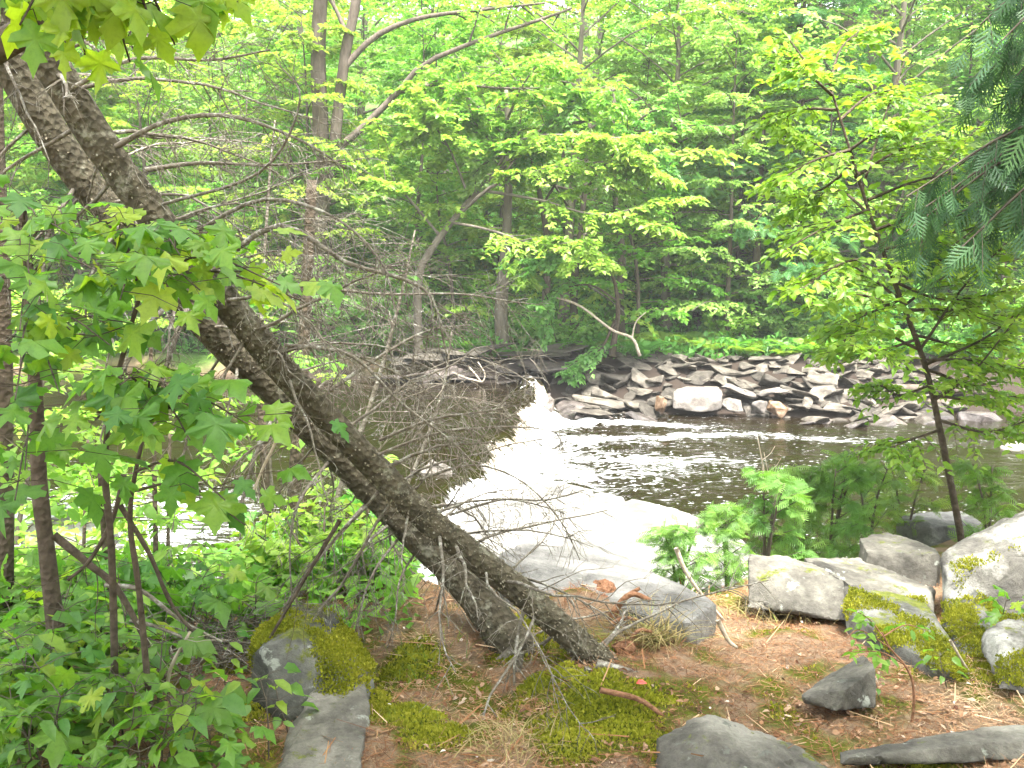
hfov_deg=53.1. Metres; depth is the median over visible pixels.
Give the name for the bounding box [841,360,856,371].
stone
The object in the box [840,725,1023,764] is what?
slab
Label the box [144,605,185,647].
maple seedling
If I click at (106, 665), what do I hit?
broadleaf seedling
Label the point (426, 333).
fern
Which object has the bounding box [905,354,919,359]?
stone
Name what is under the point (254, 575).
leafy bush
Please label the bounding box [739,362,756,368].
stone
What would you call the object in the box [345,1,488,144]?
maple tree
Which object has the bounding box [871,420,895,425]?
stone
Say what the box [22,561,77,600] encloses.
maple seedling
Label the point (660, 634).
dry grass
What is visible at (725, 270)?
shrub
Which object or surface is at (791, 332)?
shrub
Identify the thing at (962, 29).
striped maple tree
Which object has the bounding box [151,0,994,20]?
sky
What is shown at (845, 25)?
grey trunk tree
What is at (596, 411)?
stone
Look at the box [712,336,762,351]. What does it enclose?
fern
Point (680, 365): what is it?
stone
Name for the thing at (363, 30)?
birch tree
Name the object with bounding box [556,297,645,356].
dead branch
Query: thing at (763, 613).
dry grass
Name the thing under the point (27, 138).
striped maple tree
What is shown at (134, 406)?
maple sapling
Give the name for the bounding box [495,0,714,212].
birch tree
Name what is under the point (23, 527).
leafy bush
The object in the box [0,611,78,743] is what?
broadleaf seedling
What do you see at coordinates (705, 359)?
stone
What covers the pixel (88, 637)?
maple seedling
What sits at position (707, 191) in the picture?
brown trunk tree
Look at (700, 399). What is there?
stone
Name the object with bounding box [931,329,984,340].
fern
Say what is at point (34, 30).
maple tree
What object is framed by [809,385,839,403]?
stone
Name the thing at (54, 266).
shrub
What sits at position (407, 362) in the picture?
stone
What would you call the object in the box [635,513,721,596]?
cedar seedling
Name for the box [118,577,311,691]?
brush
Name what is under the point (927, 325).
shrub
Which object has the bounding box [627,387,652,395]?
stone
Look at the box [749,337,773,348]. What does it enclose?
fern
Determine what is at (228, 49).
maple tree
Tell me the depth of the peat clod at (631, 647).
4.21 m
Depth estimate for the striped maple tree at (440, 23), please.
21.59 m
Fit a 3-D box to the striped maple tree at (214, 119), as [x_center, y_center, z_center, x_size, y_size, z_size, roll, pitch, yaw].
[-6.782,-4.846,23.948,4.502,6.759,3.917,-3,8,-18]
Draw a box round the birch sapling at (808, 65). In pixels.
[735,22,1023,541]
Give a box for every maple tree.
[0,0,255,103]
[3,34,183,357]
[3,94,68,239]
[4,0,267,303]
[4,100,105,280]
[4,103,76,303]
[4,120,66,196]
[8,76,168,332]
[12,2,172,268]
[13,0,266,352]
[64,42,207,260]
[67,32,243,329]
[82,0,284,203]
[136,12,239,144]
[139,20,298,283]
[143,0,395,210]
[169,0,412,297]
[189,3,310,209]
[206,0,409,321]
[210,31,399,324]
[246,2,393,175]
[254,2,329,135]
[294,0,533,326]
[304,70,708,363]
[339,0,516,265]
[342,0,535,290]
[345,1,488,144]
[352,1,647,224]
[396,1,532,121]
[405,0,600,245]
[408,0,769,335]
[413,8,600,279]
[461,0,681,274]
[639,0,836,281]
[642,0,838,301]
[670,2,811,256]
[901,4,1023,303]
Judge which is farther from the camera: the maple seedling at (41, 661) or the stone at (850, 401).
the stone at (850, 401)
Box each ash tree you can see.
[686,1,838,130]
[704,1,880,125]
[814,1,932,144]
[867,0,998,207]
[917,24,1008,123]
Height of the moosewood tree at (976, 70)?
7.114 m
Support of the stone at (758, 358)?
on the ground at (205, 363)
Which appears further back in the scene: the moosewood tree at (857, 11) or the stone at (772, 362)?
the moosewood tree at (857, 11)
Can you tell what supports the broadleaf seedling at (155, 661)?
on the ground at (205, 363)
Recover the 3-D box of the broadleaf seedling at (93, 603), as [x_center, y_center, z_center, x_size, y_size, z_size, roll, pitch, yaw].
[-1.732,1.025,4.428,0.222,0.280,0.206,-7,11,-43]
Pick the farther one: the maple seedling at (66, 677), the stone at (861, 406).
the stone at (861, 406)
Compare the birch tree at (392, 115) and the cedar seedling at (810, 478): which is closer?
the cedar seedling at (810, 478)
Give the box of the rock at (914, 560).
[859,533,940,587]
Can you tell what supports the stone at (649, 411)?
on the ground at (205, 363)
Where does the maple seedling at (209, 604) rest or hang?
on the ground at (205, 363)
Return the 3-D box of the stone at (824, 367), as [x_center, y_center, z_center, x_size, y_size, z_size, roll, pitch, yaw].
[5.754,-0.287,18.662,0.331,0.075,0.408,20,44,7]
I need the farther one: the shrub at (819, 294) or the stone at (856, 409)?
the shrub at (819, 294)
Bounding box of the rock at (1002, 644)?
[981,612,1023,692]
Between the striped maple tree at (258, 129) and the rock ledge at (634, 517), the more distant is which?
the striped maple tree at (258, 129)
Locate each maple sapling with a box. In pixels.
[0,175,216,667]
[0,360,348,763]
[23,202,343,732]
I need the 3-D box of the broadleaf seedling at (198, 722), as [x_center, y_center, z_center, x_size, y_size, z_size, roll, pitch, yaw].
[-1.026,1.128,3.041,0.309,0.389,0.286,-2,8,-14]
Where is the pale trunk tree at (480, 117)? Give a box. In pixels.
[385,36,636,350]
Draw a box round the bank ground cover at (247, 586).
[0,534,423,641]
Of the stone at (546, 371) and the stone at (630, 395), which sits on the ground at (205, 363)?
the stone at (630, 395)
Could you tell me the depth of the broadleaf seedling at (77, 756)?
3.05 m
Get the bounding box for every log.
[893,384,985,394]
[916,398,951,402]
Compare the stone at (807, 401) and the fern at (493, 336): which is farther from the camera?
the fern at (493, 336)
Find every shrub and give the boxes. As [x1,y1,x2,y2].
[12,280,89,325]
[34,256,99,296]
[39,260,138,317]
[186,274,281,328]
[200,219,300,262]
[229,231,338,287]
[242,294,318,341]
[266,298,293,332]
[293,268,442,352]
[319,275,430,331]
[325,263,439,310]
[354,237,407,267]
[371,270,474,326]
[438,225,513,282]
[456,245,524,284]
[477,219,542,257]
[483,211,601,271]
[508,299,601,344]
[609,233,671,280]
[637,241,694,273]
[649,256,766,322]
[667,262,782,335]
[670,255,788,315]
[680,224,734,261]
[688,244,769,286]
[694,294,774,338]
[740,300,802,336]
[746,242,875,275]
[752,299,842,342]
[761,281,864,312]
[761,292,852,338]
[766,307,837,337]
[788,273,902,315]
[795,304,874,332]
[801,277,920,336]
[816,264,928,320]
[822,252,911,290]
[846,248,965,292]
[856,255,962,321]
[900,285,1004,339]
[918,277,990,332]
[951,270,1023,333]
[958,262,1023,338]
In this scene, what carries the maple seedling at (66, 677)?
on the ground at (205, 363)
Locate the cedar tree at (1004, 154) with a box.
[877,0,1023,306]
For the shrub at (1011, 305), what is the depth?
20.70 m
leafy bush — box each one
[0,519,101,646]
[14,519,199,589]
[213,489,433,585]
[226,483,401,605]
[230,522,341,597]
[268,506,417,599]
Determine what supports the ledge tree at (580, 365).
on the ground at (205, 363)
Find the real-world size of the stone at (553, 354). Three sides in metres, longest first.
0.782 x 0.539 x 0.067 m
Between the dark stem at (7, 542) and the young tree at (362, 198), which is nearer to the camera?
the dark stem at (7, 542)
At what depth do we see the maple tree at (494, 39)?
26.27 m
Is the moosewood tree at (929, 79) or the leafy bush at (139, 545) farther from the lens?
the moosewood tree at (929, 79)
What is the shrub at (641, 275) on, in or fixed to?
on the ground at (205, 363)
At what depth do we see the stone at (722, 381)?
18.67 m
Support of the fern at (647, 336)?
on the ground at (205, 363)
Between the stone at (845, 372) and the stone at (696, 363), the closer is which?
the stone at (845, 372)
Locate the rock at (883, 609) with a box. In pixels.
[840,584,973,682]
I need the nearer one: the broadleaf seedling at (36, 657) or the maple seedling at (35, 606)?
the broadleaf seedling at (36, 657)
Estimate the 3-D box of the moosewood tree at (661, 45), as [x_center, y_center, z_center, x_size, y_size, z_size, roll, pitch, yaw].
[3.691,-5.048,24.151,4.280,6.980,4.068,6,10,36]
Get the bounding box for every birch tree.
[5,122,53,193]
[99,1,240,166]
[154,0,412,206]
[250,0,488,232]
[332,0,522,192]
[418,0,644,187]
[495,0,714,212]
[503,0,635,113]
[530,0,820,330]
[580,0,885,229]
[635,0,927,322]
[715,0,1022,279]
[738,0,968,255]
[754,0,1021,262]
[807,1,992,168]
[820,3,1001,178]
[863,0,1023,287]
[888,3,998,127]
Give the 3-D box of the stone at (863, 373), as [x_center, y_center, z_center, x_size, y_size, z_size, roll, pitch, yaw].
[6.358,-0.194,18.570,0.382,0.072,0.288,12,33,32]
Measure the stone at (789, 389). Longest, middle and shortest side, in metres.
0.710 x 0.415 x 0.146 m
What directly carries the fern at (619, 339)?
on the ground at (205, 363)
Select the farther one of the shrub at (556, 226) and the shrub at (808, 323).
the shrub at (556, 226)
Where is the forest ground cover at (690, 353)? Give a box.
[12,202,1023,360]
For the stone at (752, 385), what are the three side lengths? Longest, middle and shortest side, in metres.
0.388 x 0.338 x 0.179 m
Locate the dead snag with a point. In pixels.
(340, 488)
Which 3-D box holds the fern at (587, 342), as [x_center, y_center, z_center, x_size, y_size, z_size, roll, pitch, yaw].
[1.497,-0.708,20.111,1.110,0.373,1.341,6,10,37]
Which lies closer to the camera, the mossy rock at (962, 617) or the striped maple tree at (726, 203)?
the mossy rock at (962, 617)
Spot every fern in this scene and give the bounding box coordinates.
[343,346,378,355]
[351,339,395,354]
[352,337,403,349]
[386,334,436,353]
[390,345,412,353]
[409,327,463,336]
[424,332,474,346]
[437,339,489,349]
[482,333,520,341]
[517,335,554,345]
[547,342,600,352]
[553,327,608,340]
[557,338,608,349]
[581,333,625,340]
[596,336,642,351]
[607,340,675,358]
[630,331,696,348]
[654,346,683,352]
[668,331,726,344]
[677,337,728,355]
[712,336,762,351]
[721,344,766,358]
[735,336,786,348]
[742,343,775,354]
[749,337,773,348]
[765,338,815,356]
[769,348,802,356]
[789,338,836,355]
[816,335,886,344]
[866,341,899,349]
[879,338,936,352]
[925,340,958,355]
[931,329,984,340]
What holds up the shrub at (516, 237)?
on the ground at (205, 363)
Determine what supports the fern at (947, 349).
on the ground at (205, 363)
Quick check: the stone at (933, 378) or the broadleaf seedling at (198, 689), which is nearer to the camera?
the broadleaf seedling at (198, 689)
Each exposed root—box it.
[492,646,513,662]
[516,651,523,672]
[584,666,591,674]
[595,659,638,672]
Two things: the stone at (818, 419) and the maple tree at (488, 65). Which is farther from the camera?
the maple tree at (488, 65)
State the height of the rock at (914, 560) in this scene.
0.340 m
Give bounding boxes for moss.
[218,587,997,767]
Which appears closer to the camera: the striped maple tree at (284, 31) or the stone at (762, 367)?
the stone at (762, 367)
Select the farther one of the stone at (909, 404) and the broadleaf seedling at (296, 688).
the stone at (909, 404)
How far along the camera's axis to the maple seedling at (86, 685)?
3.42 m
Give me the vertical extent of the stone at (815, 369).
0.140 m
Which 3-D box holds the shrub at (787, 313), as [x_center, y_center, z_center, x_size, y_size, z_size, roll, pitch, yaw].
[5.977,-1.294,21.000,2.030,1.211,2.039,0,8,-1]
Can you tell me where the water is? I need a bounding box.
[13,374,1023,584]
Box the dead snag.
[133,111,568,578]
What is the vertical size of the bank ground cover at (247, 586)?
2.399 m
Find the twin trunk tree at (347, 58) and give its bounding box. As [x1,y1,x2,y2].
[289,0,571,341]
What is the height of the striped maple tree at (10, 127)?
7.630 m
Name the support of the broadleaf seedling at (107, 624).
on the ground at (205, 363)
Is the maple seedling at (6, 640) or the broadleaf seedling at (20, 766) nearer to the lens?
the broadleaf seedling at (20, 766)
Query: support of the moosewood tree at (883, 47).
on the ground at (205, 363)
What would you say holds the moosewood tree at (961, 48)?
on the ground at (205, 363)
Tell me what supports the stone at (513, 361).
on the ground at (205, 363)
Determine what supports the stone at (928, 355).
on the ground at (205, 363)
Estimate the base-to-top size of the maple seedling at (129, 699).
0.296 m
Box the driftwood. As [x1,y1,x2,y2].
[452,362,485,382]
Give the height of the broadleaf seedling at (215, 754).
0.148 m
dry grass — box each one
[416,692,605,767]
[593,591,739,652]
[694,585,826,636]
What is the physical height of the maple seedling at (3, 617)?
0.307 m
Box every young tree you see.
[11,290,158,563]
[150,172,247,352]
[260,135,411,339]
[360,98,541,338]
[545,99,731,342]
[769,92,996,320]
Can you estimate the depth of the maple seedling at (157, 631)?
4.05 m
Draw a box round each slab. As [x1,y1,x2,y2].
[278,681,370,767]
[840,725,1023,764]
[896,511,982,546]
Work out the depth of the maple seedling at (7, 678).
3.40 m
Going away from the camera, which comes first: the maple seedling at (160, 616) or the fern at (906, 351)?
the maple seedling at (160, 616)
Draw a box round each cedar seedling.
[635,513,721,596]
[694,501,757,594]
[723,465,819,580]
[746,462,841,568]
[790,449,889,559]
[821,458,913,557]
[866,462,951,535]
[944,455,1023,541]
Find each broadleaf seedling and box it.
[0,597,44,663]
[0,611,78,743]
[0,612,79,653]
[0,614,103,677]
[0,699,80,767]
[0,730,82,767]
[1,643,70,673]
[2,596,118,664]
[5,701,106,767]
[9,638,80,692]
[12,581,87,636]
[14,564,83,593]
[16,744,39,767]
[19,579,108,623]
[19,593,83,623]
[26,749,83,767]
[62,666,158,734]
[63,734,146,767]
[67,630,108,668]
[78,575,167,673]
[86,589,132,634]
[88,622,122,664]
[90,668,184,766]
[93,642,140,675]
[97,651,184,708]
[99,739,201,767]
[105,694,217,767]
[111,668,250,759]
[112,671,205,749]
[118,615,177,650]
[120,692,193,742]
[124,641,176,691]
[130,714,236,767]
[142,582,173,615]
[146,673,246,757]
[158,650,217,705]
[165,548,229,604]
[170,557,245,608]
[192,630,249,686]
[193,738,242,765]
[197,556,234,578]
[204,669,258,734]
[225,662,300,758]
[244,670,317,732]
[875,669,884,697]
[913,649,967,688]
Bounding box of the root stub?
[608,587,651,641]
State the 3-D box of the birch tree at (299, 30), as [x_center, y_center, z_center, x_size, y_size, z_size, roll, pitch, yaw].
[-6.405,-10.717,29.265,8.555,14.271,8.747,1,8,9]
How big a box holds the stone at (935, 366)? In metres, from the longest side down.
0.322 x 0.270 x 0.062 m
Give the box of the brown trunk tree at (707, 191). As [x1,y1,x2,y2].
[658,100,835,337]
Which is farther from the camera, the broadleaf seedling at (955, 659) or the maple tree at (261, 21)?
the maple tree at (261, 21)
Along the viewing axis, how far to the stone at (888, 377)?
18.51 m
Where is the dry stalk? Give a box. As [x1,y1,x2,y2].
[757,434,774,491]
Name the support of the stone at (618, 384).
on the ground at (205, 363)
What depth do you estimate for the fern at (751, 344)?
20.00 m
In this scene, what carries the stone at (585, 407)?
on the ground at (205, 363)
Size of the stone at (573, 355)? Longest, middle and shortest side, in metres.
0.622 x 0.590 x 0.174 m
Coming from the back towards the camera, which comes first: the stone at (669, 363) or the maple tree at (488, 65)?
the maple tree at (488, 65)
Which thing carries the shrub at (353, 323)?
on the ground at (205, 363)
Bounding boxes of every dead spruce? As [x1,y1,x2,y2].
[0,2,787,753]
[0,14,685,656]
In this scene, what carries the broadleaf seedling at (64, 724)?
on the ground at (205, 363)
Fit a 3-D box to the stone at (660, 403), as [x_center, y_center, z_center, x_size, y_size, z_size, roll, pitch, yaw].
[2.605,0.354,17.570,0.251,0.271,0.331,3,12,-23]
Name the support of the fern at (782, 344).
on the ground at (205, 363)
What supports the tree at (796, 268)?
on the ground at (205, 363)
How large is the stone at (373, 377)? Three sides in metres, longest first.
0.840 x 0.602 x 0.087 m
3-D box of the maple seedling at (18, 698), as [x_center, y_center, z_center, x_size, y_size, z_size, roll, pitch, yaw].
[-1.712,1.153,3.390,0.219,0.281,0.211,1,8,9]
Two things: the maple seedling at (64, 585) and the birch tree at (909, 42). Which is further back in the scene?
the birch tree at (909, 42)
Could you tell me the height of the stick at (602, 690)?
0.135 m
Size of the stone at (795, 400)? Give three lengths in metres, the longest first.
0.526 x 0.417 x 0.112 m
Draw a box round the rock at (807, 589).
[747,554,845,621]
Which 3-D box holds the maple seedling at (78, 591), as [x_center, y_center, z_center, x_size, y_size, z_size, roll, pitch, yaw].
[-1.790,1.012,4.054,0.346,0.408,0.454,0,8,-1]
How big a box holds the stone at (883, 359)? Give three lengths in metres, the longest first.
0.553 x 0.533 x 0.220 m
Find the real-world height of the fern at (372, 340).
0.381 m
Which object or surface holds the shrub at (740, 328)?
on the ground at (205, 363)
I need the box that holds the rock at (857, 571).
[804,557,935,626]
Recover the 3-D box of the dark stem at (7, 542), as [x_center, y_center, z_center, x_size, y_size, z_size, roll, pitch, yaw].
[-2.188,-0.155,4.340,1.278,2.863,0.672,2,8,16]
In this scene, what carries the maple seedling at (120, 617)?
on the ground at (205, 363)
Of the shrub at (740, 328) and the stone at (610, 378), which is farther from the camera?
the shrub at (740, 328)
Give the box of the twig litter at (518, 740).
[110,577,1023,767]
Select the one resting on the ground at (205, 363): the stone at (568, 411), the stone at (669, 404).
the stone at (669, 404)
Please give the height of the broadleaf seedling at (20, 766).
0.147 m
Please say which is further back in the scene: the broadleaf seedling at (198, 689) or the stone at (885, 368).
the stone at (885, 368)
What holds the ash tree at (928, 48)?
on the ground at (205, 363)
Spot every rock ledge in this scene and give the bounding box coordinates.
[20,515,118,550]
[440,478,748,591]
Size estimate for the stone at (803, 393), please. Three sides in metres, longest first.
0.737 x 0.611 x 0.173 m
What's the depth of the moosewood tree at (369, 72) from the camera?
26.31 m
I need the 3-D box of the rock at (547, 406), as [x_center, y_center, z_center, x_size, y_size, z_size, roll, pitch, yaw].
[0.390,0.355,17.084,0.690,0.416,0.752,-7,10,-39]
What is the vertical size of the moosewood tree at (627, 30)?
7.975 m
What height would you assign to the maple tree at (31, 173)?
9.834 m
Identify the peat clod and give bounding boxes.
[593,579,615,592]
[611,640,635,655]
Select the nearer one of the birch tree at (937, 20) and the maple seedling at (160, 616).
the maple seedling at (160, 616)
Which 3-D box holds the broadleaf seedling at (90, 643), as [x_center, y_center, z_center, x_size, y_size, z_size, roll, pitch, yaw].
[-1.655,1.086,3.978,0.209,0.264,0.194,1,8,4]
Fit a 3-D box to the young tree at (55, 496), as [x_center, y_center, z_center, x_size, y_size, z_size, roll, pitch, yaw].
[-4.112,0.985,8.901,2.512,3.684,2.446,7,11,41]
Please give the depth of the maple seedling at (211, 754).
3.23 m
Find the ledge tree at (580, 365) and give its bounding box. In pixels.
[492,250,619,387]
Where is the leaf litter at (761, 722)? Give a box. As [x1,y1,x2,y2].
[147,581,1023,767]
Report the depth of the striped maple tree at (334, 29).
20.27 m
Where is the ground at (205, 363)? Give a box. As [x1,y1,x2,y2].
[5,15,1023,767]
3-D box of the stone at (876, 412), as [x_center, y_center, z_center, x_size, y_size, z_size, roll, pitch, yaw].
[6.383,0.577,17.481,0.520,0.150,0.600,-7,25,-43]
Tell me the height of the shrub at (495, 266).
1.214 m
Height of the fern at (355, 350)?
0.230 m
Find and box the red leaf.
[636,679,646,683]
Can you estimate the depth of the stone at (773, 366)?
18.83 m
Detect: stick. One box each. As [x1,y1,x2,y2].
[7,474,126,639]
[51,532,190,682]
[101,622,238,681]
[104,582,221,659]
[119,504,237,660]
[129,606,249,679]
[236,420,284,547]
[265,519,341,659]
[599,687,664,716]
[674,547,725,621]
[716,619,737,648]
[949,639,971,673]
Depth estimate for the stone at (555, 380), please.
19.13 m
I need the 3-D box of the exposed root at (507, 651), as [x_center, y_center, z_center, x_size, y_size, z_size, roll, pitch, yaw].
[-0.097,1.137,4.179,0.221,0.137,0.039,0,8,0]
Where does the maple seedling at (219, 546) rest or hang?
on the ground at (205, 363)
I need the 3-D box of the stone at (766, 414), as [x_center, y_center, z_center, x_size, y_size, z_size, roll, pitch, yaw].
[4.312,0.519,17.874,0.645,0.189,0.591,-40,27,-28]
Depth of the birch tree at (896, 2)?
25.65 m
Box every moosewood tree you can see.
[151,10,288,243]
[208,0,414,266]
[284,32,433,292]
[550,0,725,306]
[556,0,718,262]
[578,9,763,295]
[598,0,755,227]
[600,1,710,173]
[625,0,831,347]
[712,33,923,349]
[745,1,917,296]
[804,0,1018,259]
[808,0,943,203]
[838,0,1023,320]
[924,15,1023,335]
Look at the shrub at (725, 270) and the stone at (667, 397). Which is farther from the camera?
the shrub at (725, 270)
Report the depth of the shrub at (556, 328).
20.07 m
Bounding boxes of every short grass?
[368,689,486,742]
[374,613,490,705]
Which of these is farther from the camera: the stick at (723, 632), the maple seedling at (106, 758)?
the stick at (723, 632)
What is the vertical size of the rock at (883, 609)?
0.290 m
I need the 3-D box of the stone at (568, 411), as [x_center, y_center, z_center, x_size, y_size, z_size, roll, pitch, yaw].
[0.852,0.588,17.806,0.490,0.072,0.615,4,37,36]
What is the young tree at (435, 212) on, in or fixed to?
on the ground at (205, 363)
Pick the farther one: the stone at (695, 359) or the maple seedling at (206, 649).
the stone at (695, 359)
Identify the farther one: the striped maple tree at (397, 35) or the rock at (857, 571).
the striped maple tree at (397, 35)
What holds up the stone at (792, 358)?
on the ground at (205, 363)
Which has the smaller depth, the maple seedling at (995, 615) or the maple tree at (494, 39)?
the maple seedling at (995, 615)
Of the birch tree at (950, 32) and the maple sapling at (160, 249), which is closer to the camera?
the maple sapling at (160, 249)
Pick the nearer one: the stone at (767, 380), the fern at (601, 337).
the stone at (767, 380)
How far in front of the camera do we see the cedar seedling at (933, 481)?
7.17 m
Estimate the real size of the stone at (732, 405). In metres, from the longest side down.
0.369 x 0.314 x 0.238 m
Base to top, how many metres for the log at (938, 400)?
0.289 m
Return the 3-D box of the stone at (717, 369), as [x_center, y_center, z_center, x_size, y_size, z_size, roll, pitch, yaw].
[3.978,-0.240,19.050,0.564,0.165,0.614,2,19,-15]
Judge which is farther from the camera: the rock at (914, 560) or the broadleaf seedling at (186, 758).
the rock at (914, 560)
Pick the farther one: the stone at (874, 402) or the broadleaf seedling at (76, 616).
the stone at (874, 402)
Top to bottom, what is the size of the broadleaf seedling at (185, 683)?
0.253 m
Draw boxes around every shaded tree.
[452,140,645,335]
[488,93,687,325]
[540,73,744,332]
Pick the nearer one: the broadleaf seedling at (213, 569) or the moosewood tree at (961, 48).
the broadleaf seedling at (213, 569)
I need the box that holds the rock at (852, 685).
[802,655,875,710]
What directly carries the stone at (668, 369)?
on the ground at (205, 363)
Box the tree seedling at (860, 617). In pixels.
[841,609,934,722]
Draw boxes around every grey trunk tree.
[794,0,866,256]
[865,0,893,265]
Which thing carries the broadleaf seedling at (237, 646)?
on the ground at (205, 363)
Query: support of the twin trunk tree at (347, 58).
on the ground at (205, 363)
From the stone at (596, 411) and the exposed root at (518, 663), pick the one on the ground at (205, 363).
the exposed root at (518, 663)
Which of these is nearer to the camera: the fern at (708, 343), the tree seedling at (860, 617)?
the tree seedling at (860, 617)
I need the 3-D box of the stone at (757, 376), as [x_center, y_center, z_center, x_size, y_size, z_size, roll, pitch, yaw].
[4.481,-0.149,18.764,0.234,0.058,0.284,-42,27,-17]
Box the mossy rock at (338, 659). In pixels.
[246,601,378,722]
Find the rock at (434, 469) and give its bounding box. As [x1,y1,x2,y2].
[421,459,452,474]
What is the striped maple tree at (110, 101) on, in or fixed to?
on the ground at (205, 363)
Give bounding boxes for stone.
[369,375,401,378]
[387,356,411,361]
[389,360,428,366]
[391,373,423,380]
[404,352,451,360]
[420,366,458,381]
[424,346,466,352]
[441,349,476,356]
[444,367,470,375]
[445,354,490,364]
[447,374,475,380]
[465,343,515,356]
[466,373,499,378]
[481,357,511,359]
[495,364,530,372]
[495,380,515,383]
[496,351,548,355]
[504,359,521,363]
[507,375,539,379]
[516,360,542,367]
[522,355,536,359]
[525,359,571,371]
[529,367,567,374]
[534,350,571,357]
[541,341,589,352]
[550,376,561,383]
[554,397,573,400]
[556,400,584,419]
[559,356,572,360]
[559,407,575,419]
[565,383,583,393]
[567,352,578,360]
[570,409,613,414]
[572,394,624,408]
[582,382,598,395]
[583,406,599,408]
[583,414,612,418]
[585,369,606,385]
[591,387,621,399]
[596,364,614,368]
[600,363,615,371]
[600,374,630,383]
[600,399,646,410]
[603,383,616,391]
[608,350,624,357]
[611,362,634,370]
[613,372,630,388]
[616,399,639,411]
[617,356,651,369]
[622,411,656,421]
[624,387,638,400]
[626,352,646,362]
[627,378,638,387]
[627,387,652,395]
[631,368,654,387]
[634,356,649,361]
[639,402,659,418]
[644,357,662,362]
[645,375,664,383]
[646,400,654,406]
[647,396,672,411]
[650,348,671,360]
[655,396,666,411]
[656,361,672,369]
[658,359,676,374]
[661,386,676,396]
[663,395,671,399]
[665,373,680,380]
[669,353,687,362]
[670,356,686,362]
[672,364,691,367]
[672,386,722,411]
[677,376,691,381]
[683,371,713,385]
[684,362,706,365]
[687,357,700,361]
[687,365,696,370]
[694,353,714,362]
[709,363,744,376]
[709,378,723,383]
[712,368,735,385]
[718,358,728,362]
[718,364,731,368]
[721,383,758,398]
[722,398,742,412]
[724,390,738,394]
[726,378,754,390]
[727,355,743,359]
[736,378,760,387]
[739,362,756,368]
[742,402,751,412]
[743,369,756,374]
[746,403,768,416]
[748,356,766,360]
[750,371,763,380]
[751,400,767,413]
[753,390,774,400]
[755,361,768,372]
[756,387,788,395]
[758,373,787,385]
[763,356,782,361]
[766,400,787,417]
[768,363,780,367]
[769,360,781,365]
[772,365,788,373]
[776,359,788,363]
[780,376,795,382]
[780,385,813,401]
[782,353,801,363]
[785,397,802,403]
[787,367,804,374]
[788,403,830,412]
[789,390,818,399]
[790,381,807,387]
[800,421,815,424]
[801,416,829,423]
[802,367,828,372]
[802,376,815,388]
[802,395,812,410]
[807,358,821,366]
[807,370,839,386]
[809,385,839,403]
[819,364,833,372]
[820,400,833,407]
[823,389,843,398]
[823,403,852,413]
[828,362,856,370]
[833,417,846,420]
[836,389,851,402]
[838,377,857,384]
[839,368,852,377]
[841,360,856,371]
[841,406,860,410]
[844,419,867,427]
[846,393,871,401]
[847,395,853,404]
[849,412,868,421]
[853,386,878,407]
[854,359,870,363]
[855,369,874,377]
[857,364,869,368]
[858,402,881,417]
[861,397,873,405]
[866,367,881,373]
[869,346,886,361]
[871,410,885,418]
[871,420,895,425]
[872,375,898,379]
[875,362,898,371]
[875,414,906,424]
[880,403,906,414]
[885,405,916,416]
[891,372,911,378]
[891,379,903,383]
[894,415,917,419]
[897,401,918,407]
[904,400,929,408]
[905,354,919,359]
[906,403,921,410]
[907,353,934,357]
[909,376,925,380]
[914,415,934,424]
[917,409,953,418]
[919,407,931,411]
[929,364,940,368]
[931,376,953,382]
[938,403,949,410]
[941,401,967,410]
[956,411,1002,422]
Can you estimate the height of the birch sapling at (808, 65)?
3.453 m
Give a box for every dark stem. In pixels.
[0,84,127,640]
[11,452,224,595]
[18,440,162,562]
[23,347,263,583]
[63,433,253,571]
[170,300,346,540]
[207,180,398,535]
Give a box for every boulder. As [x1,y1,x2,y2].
[498,538,716,643]
[655,715,826,767]
[940,511,1023,613]
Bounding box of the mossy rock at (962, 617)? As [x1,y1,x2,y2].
[939,589,1006,662]
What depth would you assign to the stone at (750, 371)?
18.86 m
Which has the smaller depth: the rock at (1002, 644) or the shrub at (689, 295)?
the rock at (1002, 644)
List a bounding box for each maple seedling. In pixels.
[0,548,38,604]
[0,575,41,637]
[0,582,10,608]
[0,615,33,646]
[0,622,39,704]
[0,628,31,679]
[0,631,86,706]
[0,637,38,676]
[0,645,53,724]
[0,645,106,754]
[0,675,25,730]
[0,682,76,767]
[0,697,17,767]
[1,627,106,692]
[1,696,33,733]
[3,632,19,652]
[4,727,37,764]
[7,671,118,767]
[8,584,96,668]
[15,671,99,736]
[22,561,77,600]
[29,562,123,613]
[31,573,85,613]
[35,671,133,743]
[39,552,124,605]
[43,656,160,759]
[44,627,139,685]
[59,555,149,613]
[59,755,137,767]
[60,749,125,767]
[65,599,136,657]
[78,677,176,767]
[81,730,195,767]
[83,542,170,631]
[83,618,164,674]
[96,626,166,676]
[102,619,217,739]
[116,537,172,582]
[117,556,196,619]
[122,677,248,767]
[128,630,183,689]
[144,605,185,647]
[150,558,208,594]
[151,559,247,639]
[173,755,212,765]
[174,718,275,767]
[176,579,243,643]
[194,716,251,765]
[203,543,259,578]
[209,572,304,640]
[219,592,264,625]
[978,585,1023,626]
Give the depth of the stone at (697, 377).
18.73 m
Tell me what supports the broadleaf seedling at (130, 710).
on the ground at (205, 363)

